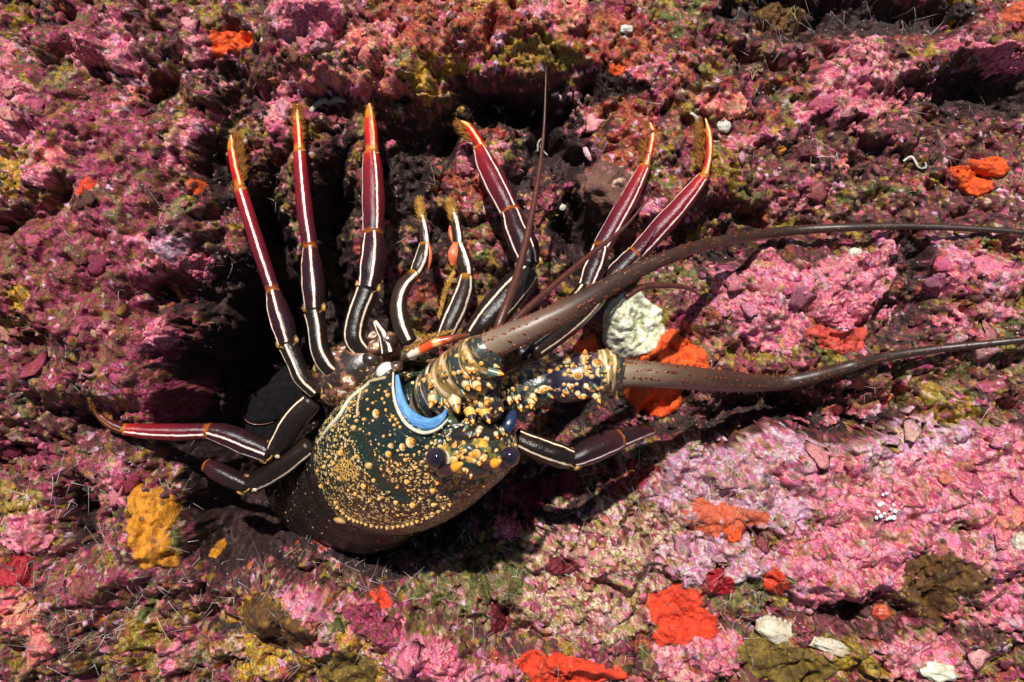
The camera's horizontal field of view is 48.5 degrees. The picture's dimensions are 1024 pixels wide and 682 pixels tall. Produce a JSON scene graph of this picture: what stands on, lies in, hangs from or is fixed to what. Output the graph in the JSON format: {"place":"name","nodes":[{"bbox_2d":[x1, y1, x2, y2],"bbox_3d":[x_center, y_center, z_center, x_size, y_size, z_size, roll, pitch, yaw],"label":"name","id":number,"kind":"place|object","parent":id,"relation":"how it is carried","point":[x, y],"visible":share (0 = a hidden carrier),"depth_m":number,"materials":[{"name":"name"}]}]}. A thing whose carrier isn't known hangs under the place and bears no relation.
{"place":"outdoors","nodes":[
{"label":"outdoors","id":0,"kind":"place"},
{"bbox_2d":[0,0,1023,681],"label":"reef","id":1,"kind":"object","parent":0,"point":[240,354],"visible":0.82,"depth_m":1.59},
{"bbox_2d":[0,554,30,586],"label":"sponge","id":2,"kind":"object","parent":1,"relation":"on","point":[7,577],"visible":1,"depth_m":1.54},
{"bbox_2d":[63,30,96,66],"bbox_3d":[-0.593,-0.405,1.564,0.045,0.080,0.032,22,90,0],"label":"coralline plate","id":3,"kind":"object","parent":1,"relation":"on","point":[75,40],"visible":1,"depth_m":1.55,"materials":[{"name":"pink stone"}]},
{"bbox_2d":[74,176,96,194],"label":"encrusting sponge","id":4,"kind":"object","parent":1,"relation":"on","point":[88,183],"visible":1,"depth_m":1.51},
{"bbox_2d":[125,483,182,568],"bbox_3d":[-0.499,0.259,1.583,0.068,0.095,0.116,0,90,0],"label":"encrusting sponge","id":5,"kind":"object","parent":1,"relation":"on","point":[146,521],"visible":1,"depth_m":1.56},
{"bbox_2d":[142,315,180,349],"bbox_3d":[-0.481,-0.012,1.569,0.034,0.090,0.049,0,90,0],"label":"coralline plate","id":6,"kind":"object","parent":1,"relation":"on","point":[157,331],"visible":1,"depth_m":1.55,"materials":[{"name":"pink stone"}]},
{"bbox_2d":[161,480,177,488],"bbox_3d":[-0.478,0.202,1.591,0.020,0.014,0.018,38,90,0],"label":"hydroid","id":7,"kind":"object","parent":1,"relation":"on","point":[167,485],"visible":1,"depth_m":1.59},
{"bbox_2d":[139,374,220,420],"bbox_3d":[-0.478,0.082,1.652,0.063,0.244,0.067,0,90,0],"label":"coralline plate","id":8,"kind":"object","parent":1,"relation":"on","point":[165,402],"visible":1,"depth_m":1.62,"materials":[{"name":"stone"}]},
{"bbox_2d":[186,178,208,195],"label":"encrusting sponge","id":9,"kind":"object","parent":1,"relation":"on","point":[200,188],"visible":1,"depth_m":1.59},
{"bbox_2d":[178,252,217,281],"bbox_3d":[-0.442,-0.105,1.618,0.039,0.102,0.041,0,90,0],"label":"coralline plate","id":10,"kind":"object","parent":1,"relation":"on","point":[194,264],"visible":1,"depth_m":1.61,"materials":[{"name":"pink stone"}]},
{"bbox_2d":[209,538,226,557],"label":"encrusting sponge","id":11,"kind":"object","parent":1,"relation":"on","point":[218,548],"visible":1,"depth_m":1.67},
{"bbox_2d":[208,30,253,58],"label":"encrusting sponge","id":12,"kind":"object","parent":1,"relation":"on","point":[227,42],"visible":1,"depth_m":1.59},
{"bbox_2d":[241,594,317,649],"bbox_3d":[-0.326,0.394,1.566,0.117,0.122,0.083,31,90,0],"label":"sponge","id":13,"kind":"object","parent":1,"relation":"on","point":[269,623],"visible":0.99,"depth_m":1.55},
{"bbox_2d":[277,0,341,42],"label":"coralline plate","id":14,"kind":"object","parent":1,"relation":"on","point":[322,17],"visible":1,"depth_m":1.50,"materials":[{"name":"pink stone"}]},
{"bbox_2d":[309,96,346,111],"bbox_3d":[-0.261,-0.337,1.606,0.054,0.031,0.020,-20,90,0],"label":"worm tube","id":15,"kind":"object","parent":1,"relation":"on","point":[324,100],"visible":1,"depth_m":1.60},
{"bbox_2d":[318,650,377,681],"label":"sponge","id":16,"kind":"object","parent":1,"relation":"on","point":[365,670],"visible":1,"depth_m":1.57},
{"bbox_2d":[341,602,401,648],"bbox_3d":[-0.192,0.384,1.552,0.091,0.079,0.045,39,90,0],"label":"coralline plate","id":17,"kind":"object","parent":1,"relation":"attached to","point":[365,620],"visible":1,"depth_m":1.55,"materials":[{"name":"pink stone"}]},
{"bbox_2d":[369,585,392,608],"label":"encrusting sponge","id":18,"kind":"object","parent":1,"relation":"on","point":[383,599],"visible":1,"depth_m":1.58},
{"bbox_2d":[408,635,466,681],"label":"coralline plate","id":19,"kind":"object","parent":1,"relation":"on","point":[439,661],"visible":1,"depth_m":1.53,"materials":[{"name":"pink stone"}]},
{"bbox_2d":[488,600,506,632],"bbox_3d":[-0.021,0.391,1.616,0.026,0.062,0.051,0,90,0],"label":"red growth","id":20,"kind":"object","parent":1,"relation":"on","point":[498,615],"visible":0.99,"depth_m":1.61,"materials":[{"name":"red"}]},
{"bbox_2d":[493,105,505,113],"bbox_3d":[-0.018,-0.347,1.690,0.017,0.015,0.016,-37,90,0],"label":"hydroid","id":21,"kind":"object","parent":1,"relation":"on","point":[498,108],"visible":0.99,"depth_m":1.69},
{"bbox_2d":[497,511,518,541],"bbox_3d":[-0.006,0.270,1.660,0.033,0.076,0.038,0,90,0],"label":"coralline plate","id":22,"kind":"object","parent":1,"relation":"on","point":[505,527],"visible":1,"depth_m":1.64,"materials":[{"name":"purple stone"}]},
{"bbox_2d":[0,0,1023,681],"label":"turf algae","id":23,"kind":"object","parent":1,"relation":"on","point":[476,298],"visible":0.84,"depth_m":1.59,"materials":[{"name":"plant"}]},
{"bbox_2d":[0,0,1023,681],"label":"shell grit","id":24,"kind":"object","parent":1,"relation":"on","point":[472,312],"visible":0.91,"depth_m":1.58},
{"bbox_2d":[0,0,1023,681],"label":"reef rubble","id":25,"kind":"object","parent":1,"relation":"on","point":[858,612],"visible":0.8,"depth_m":1.60,"materials":[{"name":"pink stone"}]},
{"bbox_2d":[0,0,1023,681],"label":"coralline crust","id":26,"kind":"object","parent":1,"relation":"on","point":[132,480],"visible":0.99,"depth_m":1.56},
{"bbox_2d":[537,137,547,155],"bbox_3d":[0.045,-0.289,1.689,0.018,0.019,0.026,0,90,0],"label":"worm tube","id":27,"kind":"object","parent":1,"relation":"on","point":[538,142],"visible":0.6,"depth_m":1.68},
{"bbox_2d":[538,210,557,220],"bbox_3d":[0.051,-0.181,1.631,0.027,0.016,0.018,-28,90,0],"label":"hydroid","id":28,"kind":"object","parent":1,"relation":"on","point":[547,215],"visible":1,"depth_m":1.63},
{"bbox_2d":[543,504,554,511],"bbox_3d":[0.054,0.242,1.650,0.019,0.014,0.012,0,90,0],"label":"cup shell","id":29,"kind":"object","parent":1,"relation":"on","point":[548,507],"visible":1,"depth_m":1.64},
{"bbox_2d":[88,67,1023,554],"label":"spiny lobster","id":30,"kind":"object","parent":1,"relation":"on","point":[392,451],"visible":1,"depth_m":1.48,"materials":[{"name":"multicoloured"}]},
{"bbox_2d":[545,556,579,574],"bbox_3d":[0.071,0.318,1.611,0.049,0.035,0.026,0,90,0],"label":"red growth","id":31,"kind":"object","parent":1,"relation":"on","point":[556,566],"visible":1,"depth_m":1.60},
{"bbox_2d":[559,204,566,210],"bbox_3d":[0.070,-0.194,1.651,0.019,0.011,0.011,0,90,0],"label":"shell fragment","id":32,"kind":"object","parent":1,"relation":"on","point":[562,207],"visible":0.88,"depth_m":1.65,"materials":[{"name":"white"}]},
{"bbox_2d":[557,471,581,498],"bbox_3d":[0.083,0.209,1.673,0.038,0.053,0.042,0,90,0],"label":"red growth","id":33,"kind":"object","parent":1,"relation":"on","point":[569,484],"visible":1,"depth_m":1.66,"materials":[{"name":"red"}]},
{"bbox_2d":[514,649,630,681],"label":"encrusting sponge","id":34,"kind":"object","parent":1,"relation":"on","point":[533,665],"visible":0.99,"depth_m":1.58},
{"bbox_2d":[573,333,598,352],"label":"encrusting sponge","id":35,"kind":"object","parent":1,"relation":"on","point":[587,345],"visible":0.68,"depth_m":1.63},
{"bbox_2d":[583,147,592,161],"bbox_3d":[0.110,-0.269,1.626,0.015,0.012,0.028,-22,90,0],"label":"shell fragment","id":36,"kind":"object","parent":1,"relation":"on","point":[587,153],"visible":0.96,"depth_m":1.62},
{"bbox_2d":[576,160,631,209],"bbox_3d":[0.130,-0.213,1.563,0.087,0.057,0.069,0,90,0],"label":"cobble","id":37,"kind":"object","parent":1,"relation":"on","point":[595,183],"visible":0.88,"depth_m":1.55,"materials":[{"name":"brown stone"}]},
{"bbox_2d":[608,62,624,76],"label":"encrusting sponge","id":38,"kind":"object","parent":1,"relation":"on","point":[618,69],"visible":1,"depth_m":1.59},
{"bbox_2d":[620,24,632,33],"bbox_3d":[0.159,-0.435,1.585,0.021,0.014,0.013,0,90,0],"label":"shell fragment","id":39,"kind":"object","parent":1,"relation":"on","point":[625,28],"visible":1,"depth_m":1.58,"materials":[{"name":"white"}]},
{"bbox_2d":[601,291,665,357],"bbox_3d":[0.173,-0.023,1.609,0.090,0.081,0.096,0,90,0],"label":"white encrustation","id":40,"kind":"object","parent":1,"relation":"on","point":[623,319],"visible":0.98,"depth_m":1.59,"materials":[{"name":"white stone"}]},
{"bbox_2d":[623,328,709,417],"bbox_3d":[0.217,0.052,1.633,0.096,0.134,0.126,38,90,0],"label":"encrusting sponge","id":41,"kind":"object","parent":1,"relation":"on","point":[674,346],"visible":0.48,"depth_m":1.60},
{"bbox_2d":[645,583,718,646],"bbox_3d":[0.235,0.379,1.585,0.096,0.058,0.081,-15,90,0],"label":"encrusting sponge","id":42,"kind":"object","parent":1,"relation":"on","point":[695,619],"visible":1,"depth_m":1.59},
{"bbox_2d":[690,112,699,131],"bbox_3d":[0.258,-0.303,1.590,0.012,0.012,0.037,-16,90,0],"label":"worm tube","id":43,"kind":"object","parent":1,"relation":"on","point":[694,115],"visible":0.4,"depth_m":1.59,"materials":[{"name":"white"}]},
{"bbox_2d":[705,568,735,594],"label":"sponge","id":44,"kind":"object","parent":1,"relation":"on","point":[726,586],"visible":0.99,"depth_m":1.57},
{"bbox_2d":[717,119,730,132],"bbox_3d":[0.300,-0.304,1.608,0.020,0.014,0.021,0,90,0],"label":"shell fragment","id":45,"kind":"object","parent":1,"relation":"on","point":[724,126],"visible":1,"depth_m":1.60,"materials":[{"name":"white"}]},
{"bbox_2d":[679,497,770,538],"bbox_3d":[0.292,0.249,1.575,0.124,0.050,0.055,10,90,0],"label":"encrusting sponge","id":46,"kind":"object","parent":1,"relation":"on","point":[709,514],"visible":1,"depth_m":1.57},
{"bbox_2d":[723,526,743,542],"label":"encrusting sponge","id":47,"kind":"object","parent":1,"relation":"on","point":[735,536],"visible":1,"depth_m":1.57},
{"bbox_2d":[746,63,762,79],"bbox_3d":[0.345,-0.387,1.623,0.023,0.018,0.019,-39,90,0],"label":"hydroid","id":48,"kind":"object","parent":1,"relation":"on","point":[753,67],"visible":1,"depth_m":1.62},
{"bbox_2d":[755,615,794,644],"bbox_3d":[0.368,0.400,1.574,0.070,0.031,0.038,26,90,0],"label":"old shell","id":49,"kind":"object","parent":1,"relation":"on","point":[775,630],"visible":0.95,"depth_m":1.56},
{"bbox_2d":[763,565,789,595],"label":"encrusting sponge","id":50,"kind":"object","parent":1,"relation":"on","point":[776,586],"visible":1,"depth_m":1.56},
{"bbox_2d":[752,1,805,33],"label":"encrusting sponge","id":51,"kind":"object","parent":1,"relation":"on","point":[778,13],"visible":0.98,"depth_m":1.64},
{"bbox_2d":[788,6,798,20],"bbox_3d":[0.406,-0.475,1.645,0.020,0.018,0.021,0,90,0],"label":"hydroid","id":52,"kind":"object","parent":51,"relation":"on","point":[794,11],"visible":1,"depth_m":1.64},
{"bbox_2d":[773,145,786,155],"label":"encrusting sponge","id":53,"kind":"object","parent":1,"relation":"on","point":[780,150],"visible":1,"depth_m":1.60},
{"bbox_2d":[737,632,836,681],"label":"encrusting sponge","id":54,"kind":"object","parent":1,"relation":"on","point":[776,663],"visible":1,"depth_m":1.56},
{"bbox_2d":[808,636,850,656],"bbox_3d":[0.437,0.419,1.566,0.064,0.020,0.022,15,90,0],"label":"shell fragment","id":55,"kind":"object","parent":1,"relation":"on","point":[833,646],"visible":1,"depth_m":1.56,"materials":[{"name":"white"}]},
{"bbox_2d":[805,322,867,353],"bbox_3d":[0.453,-0.005,1.591,0.098,0.070,0.047,0,90,0],"label":"encrusting sponge","id":56,"kind":"object","parent":1,"relation":"attached to","point":[826,336],"visible":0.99,"depth_m":1.57},
{"bbox_2d":[817,291,873,330],"bbox_3d":[0.465,-0.041,1.586,0.095,0.082,0.058,0,90,0],"label":"coralline plate","id":57,"kind":"object","parent":1,"relation":"on","point":[833,312],"visible":1,"depth_m":1.57,"materials":[{"name":"pink stone"}]},
{"bbox_2d":[848,247,862,255],"bbox_3d":[0.478,-0.123,1.584,0.020,0.013,0.015,0,90,0],"label":"shell fragment","id":58,"kind":"object","parent":1,"relation":"on","point":[853,251],"visible":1,"depth_m":1.58,"materials":[{"name":"white"}]},
{"bbox_2d":[729,0,1010,175],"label":"hanging filaments","id":59,"kind":"object","parent":1,"relation":"on","point":[882,92],"visible":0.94,"depth_m":1.61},
{"bbox_2d":[871,603,891,620],"bbox_3d":[0.523,0.384,1.611,0.029,0.024,0.024,0,90,0],"label":"red sea squirt","id":60,"kind":"object","parent":1,"relation":"on","point":[881,612],"visible":1,"depth_m":1.60},
{"bbox_2d":[874,492,897,520],"bbox_3d":[0.506,0.224,1.540,0.033,0.029,0.039,0,90,0],"label":"bead cluster","id":61,"kind":"object","parent":1,"relation":"on","point":[892,517],"visible":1,"depth_m":1.54,"materials":[{"name":"white"}]},
{"bbox_2d":[903,155,926,169],"bbox_3d":[0.569,-0.254,1.601,0.034,0.013,0.017,26,90,0],"label":"worm tube","id":62,"kind":"object","parent":1,"relation":"on","point":[914,160],"visible":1,"depth_m":1.60,"materials":[{"name":"white"}]},
{"bbox_2d":[916,661,958,681],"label":"pebble","id":63,"kind":"object","parent":1,"relation":"on","point":[936,672],"visible":1,"depth_m":1.59,"materials":[{"name":"white stone"}]},
{"bbox_2d":[894,552,995,621],"bbox_3d":[0.595,0.339,1.584,0.125,0.083,0.102,27,90,0],"label":"encrusting sponge","id":64,"kind":"object","parent":1,"relation":"on","point":[961,576],"visible":1,"depth_m":1.57},
{"bbox_2d":[943,165,992,197],"bbox_3d":[0.648,-0.227,1.619,0.062,0.052,0.033,33,90,0],"label":"encrusting sponge","id":65,"kind":"object","parent":1,"relation":"on","point":[969,182],"visible":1,"depth_m":1.61},
{"bbox_2d":[967,156,1009,177],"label":"encrusting sponge","id":66,"kind":"object","parent":1,"relation":"on","point":[996,166],"visible":1,"depth_m":1.60},
{"bbox_2d":[971,39,1023,79],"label":"coralline plate","id":67,"kind":"object","parent":1,"relation":"on","point":[1008,59],"visible":1,"depth_m":1.60,"materials":[{"name":"stone"}]},
{"bbox_2d":[998,1,1023,22],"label":"encrusting sponge","id":68,"kind":"object","parent":1,"relation":"on","point":[1015,11],"visible":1,"depth_m":1.60},
{"bbox_2d":[1010,531,1023,550],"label":"pebble","id":69,"kind":"object","parent":1,"relation":"on","point":[1017,541],"visible":1,"depth_m":1.53,"materials":[{"name":"beige stone"}]},
{"bbox_2d":[0,0,1023,681],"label":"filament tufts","id":70,"kind":"object","parent":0,"point":[416,540],"visible":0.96,"depth_m":1.58,"materials":[{"name":"plant"}]}
]}

